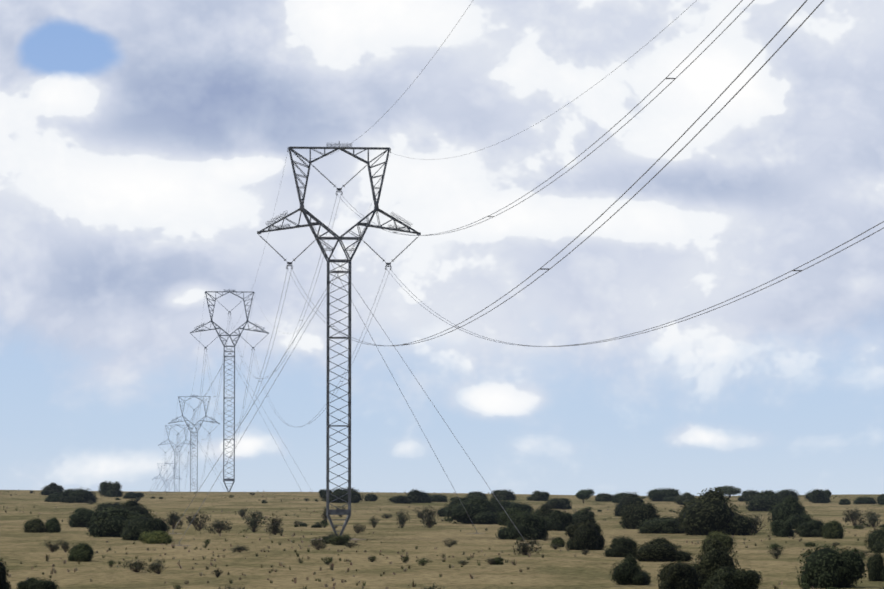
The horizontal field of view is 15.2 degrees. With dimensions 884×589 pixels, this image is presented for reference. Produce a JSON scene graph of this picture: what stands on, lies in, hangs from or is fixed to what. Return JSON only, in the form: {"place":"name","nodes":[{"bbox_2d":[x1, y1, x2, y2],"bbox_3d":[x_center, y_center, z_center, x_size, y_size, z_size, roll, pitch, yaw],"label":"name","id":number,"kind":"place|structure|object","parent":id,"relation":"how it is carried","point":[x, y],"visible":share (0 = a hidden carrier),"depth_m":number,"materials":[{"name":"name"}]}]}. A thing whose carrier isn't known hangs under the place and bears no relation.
{"place":"outdoors","nodes":[
{"label":"outdoors","id":0,"kind":"place"},
{"bbox_2d":[0,490,883,588],"bbox_3d":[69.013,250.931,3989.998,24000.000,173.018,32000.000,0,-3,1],"label":"ground","id":1,"kind":"structure","parent":0,"point":[557,568],"depth_m":334.65,"materials":[{"name":"beige soil"}]},
{"bbox_2d":[0,559,10,588],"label":"juniper bush","id":2,"kind":"object","parent":1,"relation":"on","point":[4,584],"visible":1,"depth_m":224.81,"materials":[{"name":"green plant"}]},
{"bbox_2d":[21,518,45,532],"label":"juniper bush","id":3,"kind":"object","parent":1,"relation":"on","point":[32,525],"visible":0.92,"depth_m":404.80,"materials":[{"name":"green plant"}]},
{"bbox_2d":[16,577,58,588],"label":"juniper bush","id":4,"kind":"object","parent":1,"relation":"on","point":[32,583],"visible":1,"depth_m":216.59,"materials":[{"name":"green plant"}]},
{"bbox_2d":[40,482,63,494],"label":"juniper bush","id":5,"kind":"object","parent":1,"relation":"on","point":[51,488],"visible":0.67,"depth_m":710.65,"materials":[{"name":"green plant"}]},
{"bbox_2d":[44,517,61,532],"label":"juniper bush","id":6,"kind":"object","parent":1,"relation":"on","point":[52,525],"visible":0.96,"depth_m":405.02,"materials":[{"name":"green plant"}]},
{"bbox_2d":[44,540,62,551],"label":"sage shrub","id":7,"kind":"object","parent":1,"relation":"on","point":[50,546],"visible":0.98,"depth_m":321.81,"materials":[{"name":"green plant"}]},
{"bbox_2d":[44,492,63,501],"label":"juniper bush","id":8,"kind":"object","parent":1,"relation":"on","point":[54,497],"visible":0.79,"depth_m":638.42,"materials":[{"name":"green plant"}]},
{"bbox_2d":[59,539,69,551],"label":"sage shrub","id":9,"kind":"object","parent":1,"relation":"on","point":[65,545],"visible":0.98,"depth_m":321.65,"materials":[{"name":"green plant"}]},
{"bbox_2d":[59,488,97,502],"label":"juniper bush","id":10,"kind":"object","parent":1,"relation":"on","point":[80,495],"visible":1,"depth_m":631.89,"materials":[{"name":"green plant"}]},
{"bbox_2d":[67,542,95,561],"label":"juniper bush","id":11,"kind":"object","parent":1,"relation":"on","point":[83,552],"visible":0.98,"depth_m":292.53,"materials":[{"name":"green plant"}]},
{"bbox_2d":[67,506,97,526],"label":"juniper bush","id":12,"kind":"object","parent":1,"relation":"on","point":[81,517],"visible":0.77,"depth_m":433.96,"materials":[{"name":"green plant"}]},
{"bbox_2d":[94,501,122,514],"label":"juniper bush","id":13,"kind":"object","parent":1,"relation":"on","point":[101,507],"visible":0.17,"depth_m":503.60,"materials":[{"name":"green plant"}]},
{"bbox_2d":[97,480,122,496],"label":"juniper bush","id":14,"kind":"object","parent":1,"relation":"on","point":[109,489],"visible":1,"depth_m":693.78,"materials":[{"name":"green plant"}]},
{"bbox_2d":[85,507,144,536],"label":"juniper bush","id":15,"kind":"object","parent":1,"relation":"on","point":[108,523],"visible":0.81,"depth_m":385.78,"materials":[{"name":"green plant"}]},
{"bbox_2d":[123,491,143,498],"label":"juniper bush","id":16,"kind":"object","parent":1,"relation":"on","point":[130,495],"visible":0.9,"depth_m":669.65,"materials":[{"name":"green plant"}]},
{"bbox_2d":[115,499,154,519],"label":"juniper bush","id":17,"kind":"object","parent":1,"relation":"on","point":[131,505],"visible":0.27,"depth_m":450.26,"materials":[{"name":"green plant"}]},
{"bbox_2d":[121,559,148,571],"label":"sage shrub","id":18,"kind":"object","parent":1,"relation":"on","point":[138,566],"visible":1,"depth_m":266.41,"materials":[{"name":"green plant"}]},
{"bbox_2d":[120,513,169,540],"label":"juniper bush","id":19,"kind":"object","parent":1,"relation":"on","point":[138,525],"visible":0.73,"depth_m":372.18,"materials":[{"name":"green plant"}]},
{"bbox_2d":[143,559,167,573],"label":"sage shrub","id":20,"kind":"object","parent":1,"relation":"on","point":[156,566],"visible":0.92,"depth_m":262.08,"materials":[{"name":"green plant"}]},
{"bbox_2d":[139,530,173,543],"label":"juniper bush","id":21,"kind":"object","parent":1,"relation":"on","point":[156,537],"visible":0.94,"depth_m":358.65,"materials":[{"name":"green plant"}]},
{"bbox_2d":[152,463,181,486],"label":"guyed lattice tower","id":22,"kind":"structure","parent":1,"relation":"on","point":[167,471],"depth_m":2027.36,"materials":[{"name":"metal"}]},
{"bbox_2d":[166,511,184,528],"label":"sage shrub","id":23,"kind":"object","parent":1,"relation":"on","point":[172,520],"visible":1,"depth_m":425.40,"materials":[{"name":"green plant"}]},
{"bbox_2d":[158,424,195,491],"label":"guyed lattice tower","id":24,"kind":"structure","parent":1,"relation":"on","point":[177,490],"depth_m":1621.38,"materials":[{"name":"metal"}]},
{"bbox_2d":[168,395,219,491],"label":"guyed lattice tower","id":25,"kind":"structure","parent":1,"relation":"on","point":[196,396],"depth_m":1206.79,"materials":[{"name":"metal"}]},
{"bbox_2d":[184,509,210,530],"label":"sage shrub","id":26,"kind":"object","parent":1,"relation":"on","point":[194,522],"visible":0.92,"depth_m":415.94,"materials":[{"name":"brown plant"}]},
{"bbox_2d":[212,567,222,577],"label":"sage shrub","id":27,"kind":"object","parent":1,"relation":"on","point":[217,573],"visible":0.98,"depth_m":253.70,"materials":[{"name":"green plant"}]},
{"bbox_2d":[203,518,232,532],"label":"sage shrub","id":28,"kind":"object","parent":1,"relation":"on","point":[218,525],"visible":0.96,"depth_m":403.15,"materials":[{"name":"green plant"}]},
{"bbox_2d":[190,288,268,491],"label":"guyed lattice tower","id":29,"kind":"structure","parent":1,"relation":"on","point":[232,351],"depth_m":789.63,"materials":[{"name":"metal"}]},
{"bbox_2d":[228,545,249,552],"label":"sage shrub","id":30,"kind":"object","parent":1,"relation":"on","point":[240,549],"visible":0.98,"depth_m":319.62,"materials":[{"name":"green plant"}]},
{"bbox_2d":[241,508,268,531],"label":"sage shrub","id":31,"kind":"object","parent":1,"relation":"on","point":[253,522],"visible":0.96,"depth_m":407.78,"materials":[{"name":"green plant"}]},
{"bbox_2d":[266,515,283,534],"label":"sage shrub","id":32,"kind":"object","parent":1,"relation":"on","point":[274,523],"visible":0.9,"depth_m":395.82,"materials":[{"name":"green plant"}]},
{"bbox_2d":[146,491,485,545],"bbox_3d":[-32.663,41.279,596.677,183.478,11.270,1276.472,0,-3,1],"label":"bare soil patches","id":33,"kind":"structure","parent":1,"relation":"on","point":[320,538],"depth_m":377.05,"materials":[{"name":"brown soil"}]},
{"bbox_2d":[310,536,326,549],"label":"sage shrub","id":34,"kind":"object","parent":1,"relation":"on","point":[314,543],"visible":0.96,"depth_m":331.32,"materials":[{"name":"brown plant"}]},
{"bbox_2d":[318,489,331,498],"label":"juniper bush","id":35,"kind":"object","parent":1,"relation":"on","point":[322,492],"visible":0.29,"depth_m":669.74,"materials":[{"name":"green plant"}]},
{"bbox_2d":[150,211,523,544],"bbox_3d":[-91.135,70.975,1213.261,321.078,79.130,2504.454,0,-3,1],"label":"guy wires","id":36,"kind":"object","parent":1,"relation":"on","point":[272,385],"visible":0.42,"depth_m":389.23,"materials":[{"name":"grey metal"}]},
{"bbox_2d":[327,535,349,544],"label":"juniper bush","id":37,"kind":"object","parent":1,"relation":"on","point":[337,538],"visible":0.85,"depth_m":352.70,"materials":[{"name":"green plant"}]},
{"bbox_2d":[257,141,420,535],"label":"guyed lattice tower","id":38,"kind":"structure","parent":1,"relation":"on","point":[338,511],"depth_m":379.42,"materials":[{"name":"metal"}]},
{"bbox_2d":[156,0,883,491],"bbox_3d":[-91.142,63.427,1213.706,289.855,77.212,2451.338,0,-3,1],"label":"conductors","id":39,"kind":"structure","parent":38,"relation":"hanging from","point":[332,326],"depth_m":178.95,"materials":[{"name":"silver metal"}]},
{"bbox_2d":[324,488,364,502],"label":"juniper bush","id":40,"kind":"object","parent":1,"relation":"on","point":[356,497],"visible":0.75,"depth_m":627.68,"materials":[{"name":"green plant"}]},
{"bbox_2d":[349,523,366,532],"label":"sage shrub","id":41,"kind":"object","parent":1,"relation":"on","point":[359,528],"visible":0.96,"depth_m":405.01,"materials":[{"name":"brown plant"}]},
{"bbox_2d":[363,493,377,500],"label":"juniper bush","id":42,"kind":"object","parent":1,"relation":"on","point":[370,497],"visible":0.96,"depth_m":643.00,"materials":[{"name":"green plant"}]},
{"bbox_2d":[367,514,378,527],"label":"sage shrub","id":43,"kind":"object","parent":1,"relation":"on","point":[374,522],"visible":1,"depth_m":436.74,"materials":[{"name":"green plant"}]},
{"bbox_2d":[387,495,413,503],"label":"juniper bush","id":44,"kind":"object","parent":1,"relation":"on","point":[401,499],"visible":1,"depth_m":621.88,"materials":[{"name":"green plant"}]},
{"bbox_2d":[395,509,411,527],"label":"sage shrub","id":45,"kind":"object","parent":1,"relation":"on","point":[401,517],"visible":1,"depth_m":436.65,"materials":[{"name":"green plant"}]},
{"bbox_2d":[407,489,432,502],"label":"juniper bush","id":46,"kind":"object","parent":1,"relation":"on","point":[419,497],"visible":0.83,"depth_m":628.79,"materials":[{"name":"green plant"}]},
{"bbox_2d":[414,506,426,518],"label":"sage shrub","id":47,"kind":"object","parent":1,"relation":"on","point":[420,514],"visible":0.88,"depth_m":506.88,"materials":[{"name":"green plant"}]},
{"bbox_2d":[416,558,432,565],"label":"sage shrub","id":48,"kind":"object","parent":1,"relation":"on","point":[423,562],"visible":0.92,"depth_m":281.27,"materials":[{"name":"green plant"}]},
{"bbox_2d":[420,505,436,527],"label":"sage shrub","id":49,"kind":"object","parent":1,"relation":"on","point":[428,522],"visible":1,"depth_m":436.58,"materials":[{"name":"green plant"}]},
{"bbox_2d":[429,494,447,501],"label":"juniper bush","id":50,"kind":"object","parent":1,"relation":"on","point":[439,498],"visible":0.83,"depth_m":639.11,"materials":[{"name":"green plant"}]},
{"bbox_2d":[0,491,883,588],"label":"grass tufts","id":51,"kind":"object","parent":1,"relation":"on","point":[314,572],"visible":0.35,"depth_m":299.86,"materials":[{"name":"plant"}]},
{"bbox_2d":[443,538,458,546],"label":"sage shrub","id":52,"kind":"object","parent":1,"relation":"on","point":[453,542],"visible":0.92,"depth_m":345.13,"materials":[{"name":"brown plant"}]},
{"bbox_2d":[434,497,473,516],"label":"juniper bush","id":53,"kind":"object","parent":1,"relation":"on","point":[440,512],"visible":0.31,"depth_m":529.25,"materials":[{"name":"green plant"}]},
{"bbox_2d":[443,496,502,523],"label":"juniper bush","id":54,"kind":"object","parent":1,"relation":"on","point":[479,510],"visible":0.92,"depth_m":460.00,"materials":[{"name":"green plant"}]},
{"bbox_2d":[465,491,487,497],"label":"juniper bush","id":55,"kind":"object","parent":1,"relation":"on","point":[478,493],"visible":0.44,"depth_m":655.27,"materials":[{"name":"green plant"}]},
{"bbox_2d":[487,500,507,510],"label":"juniper bush","id":56,"kind":"object","parent":1,"relation":"on","point":[499,505],"visible":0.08,"depth_m":475.28,"materials":[{"name":"green plant"}]},
{"bbox_2d":[492,557,503,564],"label":"scrub","id":57,"kind":"object","parent":1,"relation":"on","point":[499,561],"visible":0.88,"depth_m":283.52,"materials":[{"name":"green plant"}]},
{"bbox_2d":[489,498,513,508],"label":"juniper bush","id":58,"kind":"object","parent":1,"relation":"on","point":[505,503],"visible":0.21,"depth_m":530.47,"materials":[{"name":"green plant"}]},
{"bbox_2d":[490,489,516,499],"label":"juniper bush","id":59,"kind":"object","parent":1,"relation":"on","point":[503,494],"visible":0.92,"depth_m":670.35,"materials":[{"name":"green plant"}]},
{"bbox_2d":[495,507,523,525],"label":"juniper bush","id":60,"kind":"object","parent":1,"relation":"on","point":[503,516],"visible":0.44,"depth_m":451.09,"materials":[{"name":"green plant"}]},
{"bbox_2d":[508,501,533,514],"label":"juniper bush","id":61,"kind":"object","parent":1,"relation":"on","point":[523,506],"visible":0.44,"depth_m":525.82,"materials":[{"name":"green plant"}]},
{"bbox_2d":[495,509,550,539],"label":"juniper bush","id":62,"kind":"object","parent":1,"relation":"on","point":[533,526],"visible":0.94,"depth_m":376.99,"materials":[{"name":"green plant"}]},
{"bbox_2d":[511,536,543,554],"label":"sage shrub","id":63,"kind":"object","parent":1,"relation":"on","point":[524,549],"visible":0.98,"depth_m":309.02,"materials":[{"name":"green plant"}]},
{"bbox_2d":[526,491,549,500],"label":"juniper bush","id":64,"kind":"object","parent":1,"relation":"on","point":[539,496],"visible":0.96,"depth_m":669.68,"materials":[{"name":"green plant"}]},
{"bbox_2d":[532,504,554,519],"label":"juniper bush","id":65,"kind":"object","parent":1,"relation":"on","point":[544,510],"visible":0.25,"depth_m":451.71,"materials":[{"name":"green plant"}]},
{"bbox_2d":[544,497,572,508],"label":"juniper bush","id":66,"kind":"object","parent":1,"relation":"on","point":[556,503],"visible":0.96,"depth_m":599.63,"materials":[{"name":"green plant"}]},
{"bbox_2d":[551,537,565,546],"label":"juniper bush","id":67,"kind":"object","parent":1,"relation":"on","point":[559,540],"visible":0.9,"depth_m":344.49,"materials":[{"name":"green plant"}]},
{"bbox_2d":[545,509,573,530],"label":"juniper bush","id":68,"kind":"object","parent":1,"relation":"on","point":[559,520],"visible":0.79,"depth_m":419.59,"materials":[{"name":"green plant"}]},
{"bbox_2d":[572,508,596,524],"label":"juniper bush","id":69,"kind":"object","parent":1,"relation":"on","point":[584,514],"visible":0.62,"depth_m":452.57,"materials":[{"name":"green plant"}]},
{"bbox_2d":[564,520,605,549],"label":"juniper bush","id":70,"kind":"object","parent":1,"relation":"on","point":[584,534],"visible":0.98,"depth_m":330.11,"materials":[{"name":"green plant"}]},
{"bbox_2d":[575,488,594,502],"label":"juniper tree","id":71,"kind":"object","parent":1,"relation":"on","point":[583,494],"visible":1,"depth_m":650.75,"materials":[{"name":"green plant"}]},
{"bbox_2d":[595,492,611,501],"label":"juniper bush","id":72,"kind":"object","parent":1,"relation":"on","point":[602,497],"visible":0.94,"depth_m":673.56,"materials":[{"name":"green plant"}]},
{"bbox_2d":[610,491,630,502],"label":"juniper bush","id":73,"kind":"object","parent":1,"relation":"on","point":[616,497],"visible":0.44,"depth_m":656.71,"materials":[{"name":"green plant"}]},
{"bbox_2d":[603,536,639,556],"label":"juniper bush","id":74,"kind":"object","parent":1,"relation":"on","point":[623,546],"visible":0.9,"depth_m":303.35,"materials":[{"name":"green plant"}]},
{"bbox_2d":[613,492,644,515],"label":"juniper bush","id":75,"kind":"object","parent":1,"relation":"on","point":[631,498],"visible":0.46,"depth_m":542.06,"materials":[{"name":"green plant"}]},
{"bbox_2d":[609,554,651,585],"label":"juniper bush","id":76,"kind":"object","parent":1,"relation":"on","point":[627,571],"visible":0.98,"depth_m":238.61,"materials":[{"name":"green plant"}]},
{"bbox_2d":[620,501,661,528],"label":"juniper bush","id":77,"kind":"object","parent":1,"relation":"on","point":[631,516],"visible":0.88,"depth_m":430.15,"materials":[{"name":"green plant"}]},
{"bbox_2d":[637,515,685,533],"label":"juniper bush","id":78,"kind":"object","parent":1,"relation":"on","point":[666,525],"visible":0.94,"depth_m":402.69,"materials":[{"name":"green plant"}]},
{"bbox_2d":[631,537,693,561],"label":"juniper bush","id":79,"kind":"object","parent":1,"relation":"on","point":[660,550],"visible":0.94,"depth_m":291.14,"materials":[{"name":"green plant"}]},
{"bbox_2d":[646,487,680,501],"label":"juniper bush","id":80,"kind":"object","parent":1,"relation":"on","point":[664,494],"visible":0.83,"depth_m":681.88,"materials":[{"name":"green plant"}]},
{"bbox_2d":[656,559,702,588],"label":"juniper bush","id":81,"kind":"object","parent":1,"relation":"on","point":[680,574],"visible":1,"depth_m":224.63,"materials":[{"name":"green plant"}]},
{"bbox_2d":[672,492,696,504],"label":"juniper bush","id":82,"kind":"object","parent":1,"relation":"on","point":[684,497],"visible":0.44,"depth_m":647.81,"materials":[{"name":"green plant"}]},
{"bbox_2d":[691,535,740,587],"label":"juniper bush","id":83,"kind":"object","parent":1,"relation":"on","point":[714,557],"visible":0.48,"depth_m":233.23,"materials":[{"name":"green plant"}]},
{"bbox_2d":[676,488,756,534],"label":"juniper bush","id":84,"kind":"object","parent":1,"relation":"on","point":[710,510],"visible":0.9,"depth_m":393.41,"materials":[{"name":"green plant"}]},
{"bbox_2d":[700,531,736,551],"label":"juniper bush","id":85,"kind":"object","parent":1,"relation":"on","point":[728,540],"visible":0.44,"depth_m":323.73,"materials":[{"name":"green plant"}]},
{"bbox_2d":[714,485,742,497],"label":"juniper tree","id":86,"kind":"object","parent":1,"relation":"on","point":[730,491],"visible":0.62,"depth_m":737.44,"materials":[{"name":"green plant"}]},
{"bbox_2d":[698,566,762,588],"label":"juniper bush","id":87,"kind":"object","parent":1,"relation":"on","point":[726,577],"visible":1,"depth_m":221.39,"materials":[{"name":"green plant"}]},
{"bbox_2d":[737,489,759,501],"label":"juniper bush","id":88,"kind":"object","parent":1,"relation":"on","point":[745,495],"visible":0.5,"depth_m":682.49,"materials":[{"name":"green plant"}]},
{"bbox_2d":[748,512,765,532],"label":"sage shrub","id":89,"kind":"object","parent":1,"relation":"on","point":[756,522],"visible":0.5,"depth_m":403.13,"materials":[{"name":"green plant"}]},
{"bbox_2d":[743,490,783,510],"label":"juniper bush","id":90,"kind":"object","parent":1,"relation":"on","point":[763,501],"visible":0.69,"depth_m":598.79,"materials":[{"name":"green plant"}]},
{"bbox_2d":[768,545,782,558],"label":"sage shrub","id":91,"kind":"object","parent":1,"relation":"on","point":[776,552],"visible":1,"depth_m":298.63,"materials":[{"name":"green plant"}]},
{"bbox_2d":[770,519,794,536],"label":"juniper bush","id":92,"kind":"object","parent":1,"relation":"on","point":[781,528],"visible":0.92,"depth_m":385.32,"materials":[{"name":"green plant"}]},
{"bbox_2d":[776,489,800,500],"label":"juniper bush","id":93,"kind":"object","parent":1,"relation":"on","point":[785,493],"visible":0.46,"depth_m":680.44,"materials":[{"name":"green plant"}]},
{"bbox_2d":[766,494,813,528],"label":"juniper bush","id":94,"kind":"object","parent":1,"relation":"on","point":[791,508],"visible":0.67,"depth_m":432.59,"materials":[{"name":"green plant"}]},
{"bbox_2d":[796,518,824,536],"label":"juniper bush","id":95,"kind":"object","parent":1,"relation":"on","point":[810,529],"visible":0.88,"depth_m":384.34,"materials":[{"name":"green plant"}]},
{"bbox_2d":[803,489,831,502],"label":"juniper bush","id":96,"kind":"object","parent":1,"relation":"on","point":[817,496],"visible":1,"depth_m":664.70,"materials":[{"name":"green plant"}]},
{"bbox_2d":[795,541,868,588],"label":"juniper bush","id":97,"kind":"object","parent":1,"relation":"on","point":[825,567],"visible":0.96,"depth_m":233.77,"materials":[{"name":"green plant"}]},
{"bbox_2d":[819,520,845,538],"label":"juniper bush","id":98,"kind":"object","parent":1,"relation":"on","point":[833,529],"visible":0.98,"depth_m":376.24,"materials":[{"name":"green plant"}]},
{"bbox_2d":[838,498,850,504],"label":"juniper bush","id":99,"kind":"object","parent":1,"relation":"on","point":[845,501],"visible":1,"depth_m":652.25,"materials":[{"name":"green plant"}]},
{"bbox_2d":[842,505,866,525],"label":"sage shrub","id":100,"kind":"object","parent":1,"relation":"on","point":[853,516],"visible":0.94,"depth_m":467.25,"materials":[{"name":"green plant"}]},
{"bbox_2d":[853,496,875,503],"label":"juniper bush","id":101,"kind":"object","parent":1,"relation":"on","point":[864,500],"visible":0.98,"depth_m":656.57,"materials":[{"name":"green plant"}]},
{"bbox_2d":[863,526,883,552],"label":"juniper bush","id":102,"kind":"object","parent":1,"relation":"on","point":[875,540],"visible":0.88,"depth_m":320.00,"materials":[{"name":"green plant"}]},
{"bbox_2d":[865,508,881,526],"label":"sage shrub","id":103,"kind":"object","parent":1,"relation":"on","point":[873,519],"visible":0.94,"depth_m":447.98,"materials":[{"name":"green plant"}]},
{"bbox_2d":[866,549,883,581],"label":"juniper bush","id":104,"kind":"object","parent":1,"relation":"on","point":[875,570],"visible":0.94,"depth_m":247.44,"materials":[{"name":"green plant"}]},
{"bbox_2d":[876,494,883,504],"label":"juniper bush","id":105,"kind":"object","parent":1,"relation":"on","point":[880,499],"visible":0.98,"depth_m":650.94,"materials":[{"name":"green plant"}]},
{"bbox_2d":[0,0,883,495],"label":"sky","id":106,"kind":"structure","parent":0,"point":[144,144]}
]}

